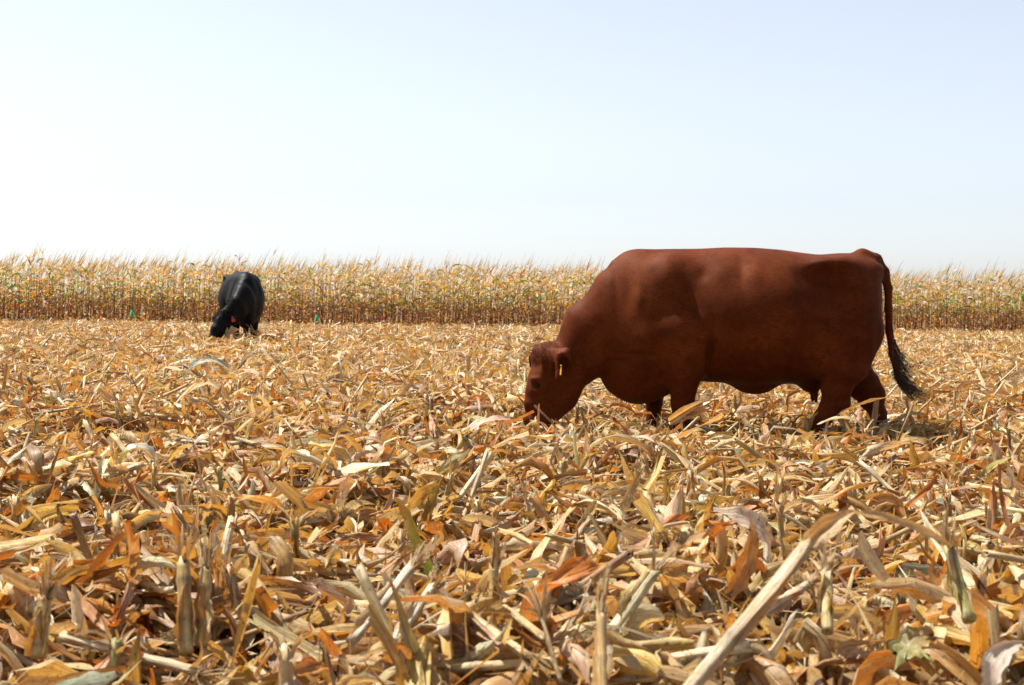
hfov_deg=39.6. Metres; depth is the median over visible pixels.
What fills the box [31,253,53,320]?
corn plant
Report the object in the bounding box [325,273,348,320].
corn plant
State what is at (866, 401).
arched leaf
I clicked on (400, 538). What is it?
corn stubble
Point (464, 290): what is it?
corn plant
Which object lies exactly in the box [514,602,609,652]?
fallen leaf
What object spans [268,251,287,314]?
corn plant
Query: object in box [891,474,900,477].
broken stalk
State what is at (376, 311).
corn plant
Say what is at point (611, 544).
fallen leaf
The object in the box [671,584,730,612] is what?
fallen leaf
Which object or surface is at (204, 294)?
corn plant
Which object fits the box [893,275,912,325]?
corn plant
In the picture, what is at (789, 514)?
corn husk
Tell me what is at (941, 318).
corn plant
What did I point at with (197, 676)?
maize stalk
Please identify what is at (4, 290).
corn plant
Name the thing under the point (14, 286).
corn plant
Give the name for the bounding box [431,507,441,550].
fallen leaf
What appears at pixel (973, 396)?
corn stubble
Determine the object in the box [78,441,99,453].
broken stalk
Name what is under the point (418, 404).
corn stubble
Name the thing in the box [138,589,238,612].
fallen leaf
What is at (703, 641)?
corn husk
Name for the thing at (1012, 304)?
corn plant
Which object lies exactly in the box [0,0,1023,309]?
sky
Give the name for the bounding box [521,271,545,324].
corn plant
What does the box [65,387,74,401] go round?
corn stubble
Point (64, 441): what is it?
corn stubble
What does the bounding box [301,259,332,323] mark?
corn plant
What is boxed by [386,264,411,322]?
corn plant
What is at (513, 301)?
corn plant
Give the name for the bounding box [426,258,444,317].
corn plant
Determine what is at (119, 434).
corn stubble
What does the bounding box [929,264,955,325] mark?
corn plant
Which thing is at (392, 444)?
corn stubble
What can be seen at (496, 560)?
maize stalk
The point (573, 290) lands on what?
corn plant
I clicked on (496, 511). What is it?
corn stubble
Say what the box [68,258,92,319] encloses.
corn plant
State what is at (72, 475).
corn husk
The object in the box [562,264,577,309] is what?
corn plant
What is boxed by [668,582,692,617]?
corn husk
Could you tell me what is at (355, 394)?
corn stubble
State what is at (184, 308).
corn plant
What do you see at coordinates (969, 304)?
corn plant
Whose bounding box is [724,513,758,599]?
arched leaf
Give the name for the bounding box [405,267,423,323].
corn plant
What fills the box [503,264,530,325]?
corn plant
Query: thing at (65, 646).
corn stubble
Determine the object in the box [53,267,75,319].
corn plant
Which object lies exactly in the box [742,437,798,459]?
corn stubble
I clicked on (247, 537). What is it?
fallen leaf
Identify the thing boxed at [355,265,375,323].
corn plant
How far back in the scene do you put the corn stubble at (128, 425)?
8.92 m
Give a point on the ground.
(256, 649)
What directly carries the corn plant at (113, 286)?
on the ground
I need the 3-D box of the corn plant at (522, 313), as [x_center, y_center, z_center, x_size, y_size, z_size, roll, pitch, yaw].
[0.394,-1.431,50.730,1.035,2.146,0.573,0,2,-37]
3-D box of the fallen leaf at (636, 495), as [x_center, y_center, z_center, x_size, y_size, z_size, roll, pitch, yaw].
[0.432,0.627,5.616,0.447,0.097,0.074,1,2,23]
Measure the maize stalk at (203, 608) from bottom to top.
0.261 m
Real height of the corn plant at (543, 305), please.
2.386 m
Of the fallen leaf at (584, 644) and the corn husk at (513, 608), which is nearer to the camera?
the fallen leaf at (584, 644)
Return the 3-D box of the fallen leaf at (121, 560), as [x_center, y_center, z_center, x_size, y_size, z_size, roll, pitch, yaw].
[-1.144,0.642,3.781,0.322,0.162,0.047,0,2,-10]
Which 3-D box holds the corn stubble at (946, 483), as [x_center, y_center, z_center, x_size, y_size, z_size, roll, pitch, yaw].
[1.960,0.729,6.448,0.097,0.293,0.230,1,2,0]
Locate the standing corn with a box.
[0,239,1023,330]
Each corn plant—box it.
[0,249,23,320]
[0,254,13,319]
[0,271,8,316]
[4,262,40,319]
[5,255,21,319]
[5,263,26,319]
[6,258,29,319]
[18,269,38,320]
[28,242,51,310]
[30,250,52,319]
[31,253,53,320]
[37,255,64,320]
[42,266,64,321]
[44,247,73,320]
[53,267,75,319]
[62,251,78,314]
[63,263,90,317]
[66,260,78,320]
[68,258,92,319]
[74,258,99,319]
[77,261,108,316]
[84,257,102,320]
[88,261,119,318]
[90,249,117,320]
[92,258,117,320]
[100,255,130,320]
[104,259,125,320]
[110,254,133,320]
[117,265,151,319]
[119,257,136,320]
[123,269,149,320]
[125,250,149,321]
[136,267,166,319]
[140,269,157,321]
[150,268,161,321]
[151,278,170,321]
[152,273,179,320]
[157,259,180,319]
[158,258,180,319]
[158,261,173,320]
[166,274,183,319]
[169,260,189,323]
[175,262,187,321]
[175,263,190,319]
[179,272,189,320]
[180,259,206,321]
[183,267,195,320]
[187,253,202,321]
[187,260,200,319]
[187,271,200,320]
[189,253,211,320]
[190,262,209,323]
[191,256,216,322]
[192,267,204,320]
[200,269,216,320]
[201,256,219,322]
[202,252,222,311]
[202,256,227,307]
[202,261,222,315]
[210,264,230,307]
[211,257,228,311]
[213,259,234,299]
[257,252,271,303]
[261,258,276,321]
[261,264,273,316]
[262,262,276,322]
[263,264,273,321]
[265,264,284,320]
[266,265,291,320]
[266,270,280,318]
[267,261,275,319]
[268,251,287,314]
[272,267,293,318]
[273,270,300,319]
[279,277,305,321]
[280,262,303,320]
[281,252,299,318]
[283,272,313,322]
[284,266,304,322]
[285,271,312,323]
[287,265,314,321]
[287,271,307,321]
[297,270,322,322]
[298,262,324,322]
[299,267,325,320]
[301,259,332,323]
[302,254,329,320]
[303,267,311,322]
[304,259,315,320]
[311,276,334,323]
[314,259,336,323]
[315,261,332,321]
[324,257,340,322]
[324,265,334,323]
[324,272,350,324]
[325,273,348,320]
[326,264,342,322]
[336,267,355,322]
[338,259,362,322]
[339,262,354,323]
[340,260,366,323]
[340,270,356,322]
[344,267,362,318]
[347,261,363,322]
[350,267,371,323]
[351,264,370,323]
[352,274,388,323]
[354,255,368,321]
[355,257,375,323]
[355,257,383,325]
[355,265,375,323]
[359,263,376,321]
[369,249,379,319]
[370,262,387,323]
[370,268,392,323]
[370,277,393,324]
[376,264,394,323]
[380,256,401,316]
[380,257,403,323]
[382,271,394,316]
[383,273,397,322]
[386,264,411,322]
[386,268,406,320]
[389,260,413,322]
[395,265,425,324]
[395,274,411,322]
[398,267,410,319]
[400,275,414,324]
[403,262,427,324]
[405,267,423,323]
[405,278,426,323]
[412,273,439,323]
[412,275,435,325]
[413,280,439,321]
[415,267,427,324]
[417,259,435,319]
[420,266,439,324]
[422,268,449,322]
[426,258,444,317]
[426,268,450,320]
[427,250,450,322]
[433,260,458,323]
[435,270,451,324]
[436,255,450,323]
[436,274,460,324]
[443,262,461,324]
[444,269,463,322]
[446,260,480,322]
[450,269,471,324]
[451,268,466,322]
[453,262,481,323]
[455,265,481,321]
[460,253,478,321]
[461,261,481,322]
[462,276,476,323]
[464,262,485,323]
[469,273,489,324]
[472,262,485,326]
[473,283,491,324]
[479,257,495,310]
[479,263,497,327]
[483,256,500,322]
[483,264,506,323]
[485,268,499,327]
[485,273,512,322]
[487,266,502,325]
[488,274,520,323]
[492,267,517,323]
[493,268,512,324]
[497,265,511,323]
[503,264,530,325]
[503,271,534,320]
[504,261,527,322]
[505,263,513,321]
[505,270,519,323]
[508,283,530,321]
[516,260,542,325]
[516,268,542,326]
[518,268,536,321]
[519,253,545,324]
[521,267,542,324]
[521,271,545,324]
[524,271,547,322]
[526,272,562,323]
[530,266,552,324]
[535,273,550,324]
[539,278,561,322]
[541,276,565,323]
[544,256,560,327]
[548,269,561,322]
[549,261,579,323]
[552,264,569,323]
[554,259,566,320]
[556,272,572,324]
[559,275,573,325]
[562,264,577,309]
[565,269,585,305]
[568,260,588,302]
[568,272,580,306]
[570,269,583,298]
[573,261,591,296]
[575,265,591,302]
[579,255,591,298]
[587,261,604,282]
[882,267,896,313]
[882,275,901,325]
[892,271,901,326]
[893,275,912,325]
[899,268,918,326]
[899,276,918,327]
[903,280,916,328]
[904,274,926,329]
[906,277,927,328]
[907,271,934,328]
[918,275,946,329]
[921,274,935,330]
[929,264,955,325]
[930,275,946,329]
[936,267,951,327]
[940,261,953,329]
[941,266,964,327]
[947,260,968,327]
[949,270,975,329]
[955,283,978,329]
[958,281,987,330]
[967,270,984,331]
[967,283,995,330]
[973,281,996,330]
[978,266,989,328]
[981,269,995,330]
[986,266,1015,329]
[986,271,1007,331]
[997,269,1015,331]
[997,278,1023,328]
[1001,272,1023,330]
[1005,282,1022,329]
[1006,274,1023,329]
[1016,278,1023,332]
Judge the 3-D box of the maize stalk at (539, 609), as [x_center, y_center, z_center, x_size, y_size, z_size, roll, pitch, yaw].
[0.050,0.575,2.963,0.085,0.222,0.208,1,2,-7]
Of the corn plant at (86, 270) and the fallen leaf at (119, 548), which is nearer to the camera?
the fallen leaf at (119, 548)
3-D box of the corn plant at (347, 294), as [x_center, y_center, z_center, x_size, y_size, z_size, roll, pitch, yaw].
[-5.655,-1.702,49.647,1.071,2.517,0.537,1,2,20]
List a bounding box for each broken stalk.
[0,514,28,532]
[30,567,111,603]
[69,512,92,565]
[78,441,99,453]
[82,419,101,450]
[104,461,144,478]
[107,500,143,538]
[110,433,147,479]
[111,512,123,556]
[122,515,201,523]
[171,502,196,539]
[173,438,241,445]
[203,466,221,481]
[203,607,309,647]
[211,432,276,452]
[217,515,236,565]
[307,568,381,576]
[353,561,393,632]
[446,518,469,545]
[451,657,559,672]
[454,452,492,505]
[456,433,469,449]
[460,449,489,520]
[471,510,535,516]
[503,604,552,644]
[516,597,557,612]
[542,619,574,653]
[543,531,585,547]
[548,664,567,681]
[568,665,577,684]
[578,440,637,449]
[582,549,633,583]
[640,477,684,494]
[670,641,753,660]
[696,476,739,498]
[709,513,776,528]
[715,448,778,450]
[732,436,781,470]
[795,515,811,523]
[857,459,897,496]
[857,496,905,510]
[873,515,932,549]
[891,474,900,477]
[904,491,910,498]
[907,507,942,520]
[965,482,1021,496]
[972,533,992,545]
[998,525,1006,542]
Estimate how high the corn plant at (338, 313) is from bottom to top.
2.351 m
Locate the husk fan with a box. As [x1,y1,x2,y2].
[225,325,234,336]
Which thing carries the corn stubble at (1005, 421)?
on the ground
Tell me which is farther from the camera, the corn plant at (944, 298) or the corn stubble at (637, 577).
the corn plant at (944, 298)
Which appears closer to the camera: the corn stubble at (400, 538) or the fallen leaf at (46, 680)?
the fallen leaf at (46, 680)
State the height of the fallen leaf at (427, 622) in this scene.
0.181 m
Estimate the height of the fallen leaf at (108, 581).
0.168 m
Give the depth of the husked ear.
8.89 m
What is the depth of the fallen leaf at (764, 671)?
3.02 m
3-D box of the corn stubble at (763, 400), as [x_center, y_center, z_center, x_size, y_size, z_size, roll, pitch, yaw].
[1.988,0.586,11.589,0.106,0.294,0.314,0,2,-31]
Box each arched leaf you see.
[118,443,157,465]
[184,357,229,380]
[468,415,512,431]
[512,563,574,592]
[589,434,655,463]
[609,401,635,413]
[702,521,737,556]
[713,506,781,561]
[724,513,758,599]
[818,416,865,425]
[840,396,893,412]
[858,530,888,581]
[888,625,957,670]
[980,640,1023,684]
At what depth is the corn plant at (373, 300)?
49.36 m
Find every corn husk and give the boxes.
[4,495,28,504]
[21,484,51,497]
[41,461,76,475]
[49,620,76,641]
[49,633,58,637]
[63,464,78,496]
[71,584,88,658]
[74,579,92,590]
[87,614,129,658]
[116,591,126,630]
[127,474,163,480]
[144,455,189,466]
[165,516,177,526]
[165,615,236,629]
[210,532,220,550]
[227,467,246,491]
[232,554,254,566]
[235,503,265,513]
[262,488,278,494]
[264,466,288,475]
[268,465,287,480]
[273,510,293,514]
[285,543,335,566]
[287,538,307,544]
[298,598,322,607]
[305,674,320,684]
[306,477,322,489]
[336,457,341,468]
[367,456,404,469]
[367,651,469,675]
[375,446,395,484]
[378,655,441,684]
[387,454,409,472]
[391,503,427,524]
[408,439,434,456]
[421,623,436,627]
[437,593,453,659]
[451,597,493,626]
[462,515,508,529]
[499,606,519,624]
[502,597,512,605]
[504,587,532,594]
[519,626,543,646]
[521,668,541,684]
[528,556,551,562]
[548,554,559,562]
[552,578,616,605]
[584,533,598,557]
[589,647,662,677]
[594,485,620,507]
[612,636,694,651]
[613,603,664,644]
[626,623,667,640]
[646,588,695,616]
[657,676,670,683]
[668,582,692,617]
[683,530,715,548]
[696,631,708,648]
[711,625,719,643]
[724,638,771,661]
[724,639,761,673]
[727,526,735,537]
[736,545,773,556]
[749,670,760,684]
[757,545,775,557]
[783,618,803,648]
[785,512,809,520]
[832,574,861,583]
[834,556,858,569]
[881,521,891,534]
[939,624,969,645]
[946,573,952,596]
[957,624,1021,649]
[1000,632,1010,638]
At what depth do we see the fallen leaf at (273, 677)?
3.14 m
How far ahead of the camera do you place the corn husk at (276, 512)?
5.18 m
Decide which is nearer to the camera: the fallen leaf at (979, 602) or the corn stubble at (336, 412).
the fallen leaf at (979, 602)
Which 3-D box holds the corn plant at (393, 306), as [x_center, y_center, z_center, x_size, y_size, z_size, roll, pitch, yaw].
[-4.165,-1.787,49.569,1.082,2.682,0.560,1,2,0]
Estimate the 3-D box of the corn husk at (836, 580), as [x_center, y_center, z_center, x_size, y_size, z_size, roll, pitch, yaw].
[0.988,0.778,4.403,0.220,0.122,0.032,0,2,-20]
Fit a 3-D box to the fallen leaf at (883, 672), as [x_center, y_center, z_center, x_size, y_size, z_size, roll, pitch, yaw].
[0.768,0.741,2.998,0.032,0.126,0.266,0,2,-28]
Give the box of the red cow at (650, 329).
[523,247,938,437]
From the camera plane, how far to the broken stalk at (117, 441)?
6.53 m
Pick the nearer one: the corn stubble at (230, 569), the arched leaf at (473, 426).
the corn stubble at (230, 569)
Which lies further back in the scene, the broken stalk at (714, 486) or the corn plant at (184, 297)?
the corn plant at (184, 297)
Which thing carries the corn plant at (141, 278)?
on the ground
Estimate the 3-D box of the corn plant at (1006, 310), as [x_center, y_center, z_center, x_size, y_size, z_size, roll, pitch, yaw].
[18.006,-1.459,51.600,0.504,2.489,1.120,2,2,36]
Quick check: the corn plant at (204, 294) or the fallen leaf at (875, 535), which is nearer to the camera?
the fallen leaf at (875, 535)
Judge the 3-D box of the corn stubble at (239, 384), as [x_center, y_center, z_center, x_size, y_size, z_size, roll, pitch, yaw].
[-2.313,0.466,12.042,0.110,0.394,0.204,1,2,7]
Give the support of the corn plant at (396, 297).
on the ground
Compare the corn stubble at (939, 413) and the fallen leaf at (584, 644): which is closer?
the fallen leaf at (584, 644)
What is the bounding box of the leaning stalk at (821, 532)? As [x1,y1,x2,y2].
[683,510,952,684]
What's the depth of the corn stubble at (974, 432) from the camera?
8.69 m
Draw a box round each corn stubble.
[0,483,31,532]
[26,411,49,438]
[46,414,67,430]
[55,425,84,441]
[56,433,67,448]
[58,614,86,648]
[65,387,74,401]
[74,390,100,402]
[74,616,142,684]
[86,384,96,403]
[101,489,119,527]
[104,411,131,431]
[113,426,124,440]
[136,438,168,461]
[140,381,163,394]
[140,480,176,504]
[141,457,168,491]
[142,527,158,555]
[159,555,290,675]
[166,456,187,471]
[170,380,195,397]
[188,501,207,519]
[191,659,226,684]
[193,380,215,396]
[197,397,233,421]
[199,373,212,395]
[199,417,214,432]
[206,456,234,504]
[213,391,233,409]
[213,542,254,661]
[216,491,263,531]
[229,399,248,417]
[233,375,244,394]
[249,377,265,397]
[268,424,292,436]
[268,623,320,684]
[270,505,314,577]
[304,432,350,446]
[305,488,347,525]
[315,404,359,432]
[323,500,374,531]
[331,423,380,443]
[331,647,380,674]
[333,401,349,413]
[337,436,385,447]
[350,387,379,408]
[358,383,394,395]
[372,479,399,506]
[374,406,421,426]
[385,431,409,452]
[389,525,419,576]
[391,409,422,433]
[396,413,429,431]
[400,396,440,411]
[415,377,428,388]
[416,513,424,538]
[428,391,443,414]
[435,456,470,511]
[449,488,489,530]
[456,567,480,601]
[484,477,548,532]
[490,498,537,537]
[496,403,522,412]
[498,474,519,500]
[505,423,517,434]
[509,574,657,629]
[530,417,542,432]
[555,444,596,482]
[564,399,586,423]
[566,628,611,669]
[567,504,600,534]
[576,415,600,435]
[582,425,614,464]
[590,445,624,468]
[624,411,631,423]
[630,444,652,474]
[630,553,675,611]
[635,413,652,431]
[647,439,673,468]
[656,418,692,431]
[658,413,679,432]
[662,463,705,493]
[668,428,704,439]
[679,461,728,477]
[687,445,717,459]
[701,426,728,431]
[707,589,788,672]
[718,472,772,501]
[722,387,736,406]
[729,461,816,502]
[734,422,748,439]
[738,411,776,430]
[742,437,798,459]
[747,399,771,411]
[763,405,779,429]
[767,485,823,537]
[770,485,837,500]
[772,462,812,516]
[781,413,802,436]
[783,389,794,411]
[783,642,820,670]
[791,436,810,459]
[793,465,820,492]
[799,412,817,434]
[822,471,874,499]
[833,410,853,424]
[833,586,891,611]
[841,609,882,663]
[842,419,877,443]
[843,433,896,450]
[862,454,897,487]
[882,570,909,605]
[885,395,905,412]
[895,420,935,431]
[902,398,915,413]
[929,459,970,485]
[932,409,942,417]
[934,481,962,524]
[937,471,962,497]
[943,666,954,680]
[946,430,981,457]
[954,536,969,556]
[961,425,990,451]
[962,459,996,493]
[969,387,993,403]
[975,399,991,420]
[998,414,1014,437]
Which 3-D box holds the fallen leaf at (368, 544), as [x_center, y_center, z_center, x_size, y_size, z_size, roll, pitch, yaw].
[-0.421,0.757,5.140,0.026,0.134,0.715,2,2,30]
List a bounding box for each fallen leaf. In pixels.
[0,456,42,484]
[0,559,109,611]
[0,568,114,612]
[0,624,23,681]
[5,600,63,659]
[6,553,69,625]
[17,656,195,684]
[18,619,159,640]
[26,444,44,485]
[52,565,108,584]
[53,588,115,605]
[55,462,149,477]
[55,670,123,684]
[56,530,123,618]
[58,451,94,462]
[65,555,109,631]
[65,563,123,585]
[83,479,160,486]
[92,578,228,637]
[92,656,108,669]
[99,593,112,599]
[101,574,142,613]
[103,552,143,566]
[104,555,176,606]
[107,531,125,559]
[113,526,193,567]
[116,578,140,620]
[117,567,176,576]
[122,521,142,587]
[133,484,143,509]
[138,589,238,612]
[139,568,177,604]
[139,582,176,594]
[141,546,176,623]
[143,650,251,678]
[152,549,280,590]
[154,546,203,575]
[161,521,174,539]
[162,625,179,673]
[183,679,194,684]
[191,568,199,592]
[203,534,327,554]
[216,552,259,682]
[224,597,323,608]
[228,540,272,574]
[236,568,281,669]
[240,575,321,599]
[245,513,272,529]
[248,607,321,658]
[257,655,381,682]
[259,670,378,684]
[278,453,300,487]
[293,452,375,503]
[299,540,348,550]
[301,619,397,641]
[304,473,352,500]
[304,543,391,576]
[306,513,340,531]
[308,441,356,473]
[311,430,338,485]
[314,462,395,476]
[334,556,399,568]
[341,543,373,546]
[363,659,385,684]
[365,498,445,520]
[368,604,411,684]
[372,568,398,575]
[372,666,395,684]
[386,579,429,610]
[388,641,415,659]
[389,576,431,684]
[393,447,470,504]
[393,595,473,633]
[403,632,440,684]
[415,613,463,630]
[420,450,467,487]
[429,622,475,658]
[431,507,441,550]
[433,657,441,668]
[435,667,446,670]
[444,618,511,677]
[459,610,471,684]
[462,609,583,636]
[467,608,511,670]
[468,647,560,684]
[470,677,489,684]
[476,549,530,595]
[477,599,519,643]
[481,670,529,684]
[499,528,557,555]
[508,667,550,682]
[509,635,537,648]
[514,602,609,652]
[517,554,601,651]
[519,562,650,580]
[530,506,576,559]
[533,648,566,664]
[536,540,574,620]
[542,680,568,684]
[546,488,601,522]
[554,637,589,684]
[555,621,608,646]
[565,668,590,684]
[570,556,626,580]
[572,499,631,528]
[577,622,717,672]
[577,673,651,684]
[586,508,607,546]
[589,665,619,678]
[590,618,675,657]
[592,489,663,500]
[592,543,623,581]
[594,530,619,562]
[595,543,665,558]
[595,551,653,599]
[604,453,666,529]
[605,521,684,547]
[609,656,734,684]
[613,656,716,684]
[621,546,675,557]
[623,557,713,568]
[624,553,709,583]
[631,521,690,549]
[632,493,666,534]
[633,524,699,546]
[640,514,739,548]
[650,639,684,667]
[654,622,723,636]
[656,533,672,553]
[656,589,683,613]
[660,609,798,684]
[662,513,689,526]
[664,489,682,527]
[668,602,693,649]
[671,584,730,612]
[679,538,758,589]
[685,535,708,589]
[685,576,710,600]
[688,500,730,510]
[700,574,783,617]
[707,515,728,592]
[710,539,742,553]
[716,539,850,591]
[724,587,758,611]
[731,545,750,616]
[739,654,795,684]
[746,633,756,639]
[751,582,807,636]
[759,540,805,564]
[761,510,770,563]
[765,625,962,684]
[768,505,811,521]
[772,534,799,557]
[774,615,834,623]
[774,648,855,684]
[785,532,860,559]
[787,492,882,528]
[792,665,826,680]
[793,617,833,678]
[794,594,874,660]
[800,480,881,515]
[801,665,824,684]
[802,655,904,674]
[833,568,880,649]
[835,626,882,684]
[848,667,908,684]
[852,650,924,684]
[854,576,950,603]
[867,498,938,539]
[875,675,916,684]
[880,596,900,672]
[896,565,943,624]
[896,623,916,639]
[897,635,947,684]
[899,511,931,542]
[912,642,981,684]
[914,569,926,581]
[919,508,1012,610]
[922,587,1016,634]
[925,596,975,632]
[937,640,1015,684]
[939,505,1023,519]
[954,533,1007,547]
[967,633,1010,684]
[968,579,1002,597]
[968,615,989,669]
[969,568,992,600]
[983,566,995,585]
[985,542,1003,570]
[985,606,1006,684]
[1001,609,1018,618]
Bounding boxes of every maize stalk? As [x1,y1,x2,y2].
[24,549,81,659]
[58,630,244,684]
[153,518,207,654]
[190,517,231,646]
[346,533,442,646]
[393,544,461,641]
[463,610,560,684]
[488,518,506,626]
[515,566,562,683]
[585,561,615,684]
[609,531,692,644]
[766,549,841,615]
[798,538,866,634]
[927,502,975,623]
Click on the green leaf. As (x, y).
(411, 529)
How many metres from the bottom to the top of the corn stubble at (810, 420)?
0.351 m
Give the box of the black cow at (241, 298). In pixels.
[208,271,264,341]
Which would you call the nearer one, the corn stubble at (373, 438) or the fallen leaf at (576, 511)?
the fallen leaf at (576, 511)
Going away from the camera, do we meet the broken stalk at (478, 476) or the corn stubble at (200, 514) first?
the corn stubble at (200, 514)
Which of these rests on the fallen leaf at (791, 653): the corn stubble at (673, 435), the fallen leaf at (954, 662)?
the fallen leaf at (954, 662)
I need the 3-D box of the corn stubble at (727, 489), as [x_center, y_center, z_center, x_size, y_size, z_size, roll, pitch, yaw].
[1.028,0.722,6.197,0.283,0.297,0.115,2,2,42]
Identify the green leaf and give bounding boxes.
[397,497,432,579]
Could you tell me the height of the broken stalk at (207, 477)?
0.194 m
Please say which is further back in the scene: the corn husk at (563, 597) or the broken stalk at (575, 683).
the corn husk at (563, 597)
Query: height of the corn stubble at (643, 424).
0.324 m
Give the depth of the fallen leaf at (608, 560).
4.06 m
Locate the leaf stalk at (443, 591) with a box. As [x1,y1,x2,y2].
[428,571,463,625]
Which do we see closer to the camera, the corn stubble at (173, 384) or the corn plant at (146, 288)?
the corn stubble at (173, 384)
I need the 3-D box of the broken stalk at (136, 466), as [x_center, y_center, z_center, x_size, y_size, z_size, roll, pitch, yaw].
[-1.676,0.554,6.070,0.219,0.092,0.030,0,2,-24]
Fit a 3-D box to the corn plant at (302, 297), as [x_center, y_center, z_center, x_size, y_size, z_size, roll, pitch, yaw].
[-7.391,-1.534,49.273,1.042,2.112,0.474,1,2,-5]
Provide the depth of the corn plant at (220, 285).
49.09 m
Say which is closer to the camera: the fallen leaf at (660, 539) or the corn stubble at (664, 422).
the fallen leaf at (660, 539)
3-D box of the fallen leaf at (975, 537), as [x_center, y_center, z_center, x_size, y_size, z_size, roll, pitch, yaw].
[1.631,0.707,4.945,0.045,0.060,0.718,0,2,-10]
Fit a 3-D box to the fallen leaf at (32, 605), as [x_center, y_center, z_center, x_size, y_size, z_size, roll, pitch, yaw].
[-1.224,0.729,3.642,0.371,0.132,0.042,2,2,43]
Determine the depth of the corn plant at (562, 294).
49.98 m
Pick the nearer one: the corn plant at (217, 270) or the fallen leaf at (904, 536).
the fallen leaf at (904, 536)
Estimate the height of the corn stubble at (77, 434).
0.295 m
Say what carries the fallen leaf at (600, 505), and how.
on the ground
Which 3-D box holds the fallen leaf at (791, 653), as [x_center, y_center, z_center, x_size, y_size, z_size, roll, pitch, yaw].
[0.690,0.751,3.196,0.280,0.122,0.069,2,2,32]
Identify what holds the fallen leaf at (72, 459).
on the ground
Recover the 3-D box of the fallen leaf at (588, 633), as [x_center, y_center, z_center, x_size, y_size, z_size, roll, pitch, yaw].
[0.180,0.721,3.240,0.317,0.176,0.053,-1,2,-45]
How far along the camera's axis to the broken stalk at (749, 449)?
7.01 m
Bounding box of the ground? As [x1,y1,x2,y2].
[2,297,1021,680]
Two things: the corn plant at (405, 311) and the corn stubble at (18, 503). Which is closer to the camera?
the corn stubble at (18, 503)
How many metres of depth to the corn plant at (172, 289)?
49.64 m
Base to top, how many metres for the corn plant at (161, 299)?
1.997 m
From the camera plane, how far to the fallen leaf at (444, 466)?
6.24 m
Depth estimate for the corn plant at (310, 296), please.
49.97 m
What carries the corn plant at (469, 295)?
on the ground
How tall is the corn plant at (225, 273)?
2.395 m
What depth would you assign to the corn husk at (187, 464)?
6.78 m
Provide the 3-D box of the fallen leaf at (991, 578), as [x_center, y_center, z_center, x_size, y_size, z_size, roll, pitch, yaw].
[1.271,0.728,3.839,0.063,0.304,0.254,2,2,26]
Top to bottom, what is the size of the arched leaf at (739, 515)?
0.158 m
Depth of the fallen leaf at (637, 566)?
3.88 m
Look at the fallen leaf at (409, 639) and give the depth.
2.96 m
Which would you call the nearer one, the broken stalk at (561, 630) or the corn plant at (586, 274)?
the broken stalk at (561, 630)
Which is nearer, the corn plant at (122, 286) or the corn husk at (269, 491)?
the corn husk at (269, 491)
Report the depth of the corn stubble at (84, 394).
10.37 m
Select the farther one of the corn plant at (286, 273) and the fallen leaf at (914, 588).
the corn plant at (286, 273)
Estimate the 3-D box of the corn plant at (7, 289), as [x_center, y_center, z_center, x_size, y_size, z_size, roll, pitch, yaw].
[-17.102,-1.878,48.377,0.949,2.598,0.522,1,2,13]
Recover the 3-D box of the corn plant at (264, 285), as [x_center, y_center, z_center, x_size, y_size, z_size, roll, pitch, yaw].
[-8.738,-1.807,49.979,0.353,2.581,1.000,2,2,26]
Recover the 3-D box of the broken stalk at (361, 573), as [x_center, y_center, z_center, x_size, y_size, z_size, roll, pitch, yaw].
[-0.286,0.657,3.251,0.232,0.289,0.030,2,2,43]
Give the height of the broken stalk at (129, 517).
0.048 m
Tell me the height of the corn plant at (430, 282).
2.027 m
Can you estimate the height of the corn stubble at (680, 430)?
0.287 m
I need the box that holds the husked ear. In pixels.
[668,398,713,424]
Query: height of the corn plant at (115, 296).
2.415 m
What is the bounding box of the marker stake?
[129,290,135,317]
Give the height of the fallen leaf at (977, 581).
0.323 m
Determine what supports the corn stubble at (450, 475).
on the ground
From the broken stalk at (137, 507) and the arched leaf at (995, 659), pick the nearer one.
the arched leaf at (995, 659)
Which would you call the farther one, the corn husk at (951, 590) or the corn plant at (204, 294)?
the corn plant at (204, 294)
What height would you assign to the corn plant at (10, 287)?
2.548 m
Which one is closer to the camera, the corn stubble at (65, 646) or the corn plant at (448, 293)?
the corn stubble at (65, 646)
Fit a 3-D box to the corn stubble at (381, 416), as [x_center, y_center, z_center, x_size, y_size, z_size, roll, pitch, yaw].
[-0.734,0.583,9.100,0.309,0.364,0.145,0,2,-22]
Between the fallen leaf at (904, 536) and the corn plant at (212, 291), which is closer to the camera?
the fallen leaf at (904, 536)
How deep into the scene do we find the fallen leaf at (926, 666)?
3.11 m
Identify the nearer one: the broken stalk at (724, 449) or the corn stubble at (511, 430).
the broken stalk at (724, 449)
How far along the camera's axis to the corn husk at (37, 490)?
5.76 m
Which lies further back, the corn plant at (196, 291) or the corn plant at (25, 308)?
the corn plant at (196, 291)
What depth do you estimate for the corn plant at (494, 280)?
49.85 m

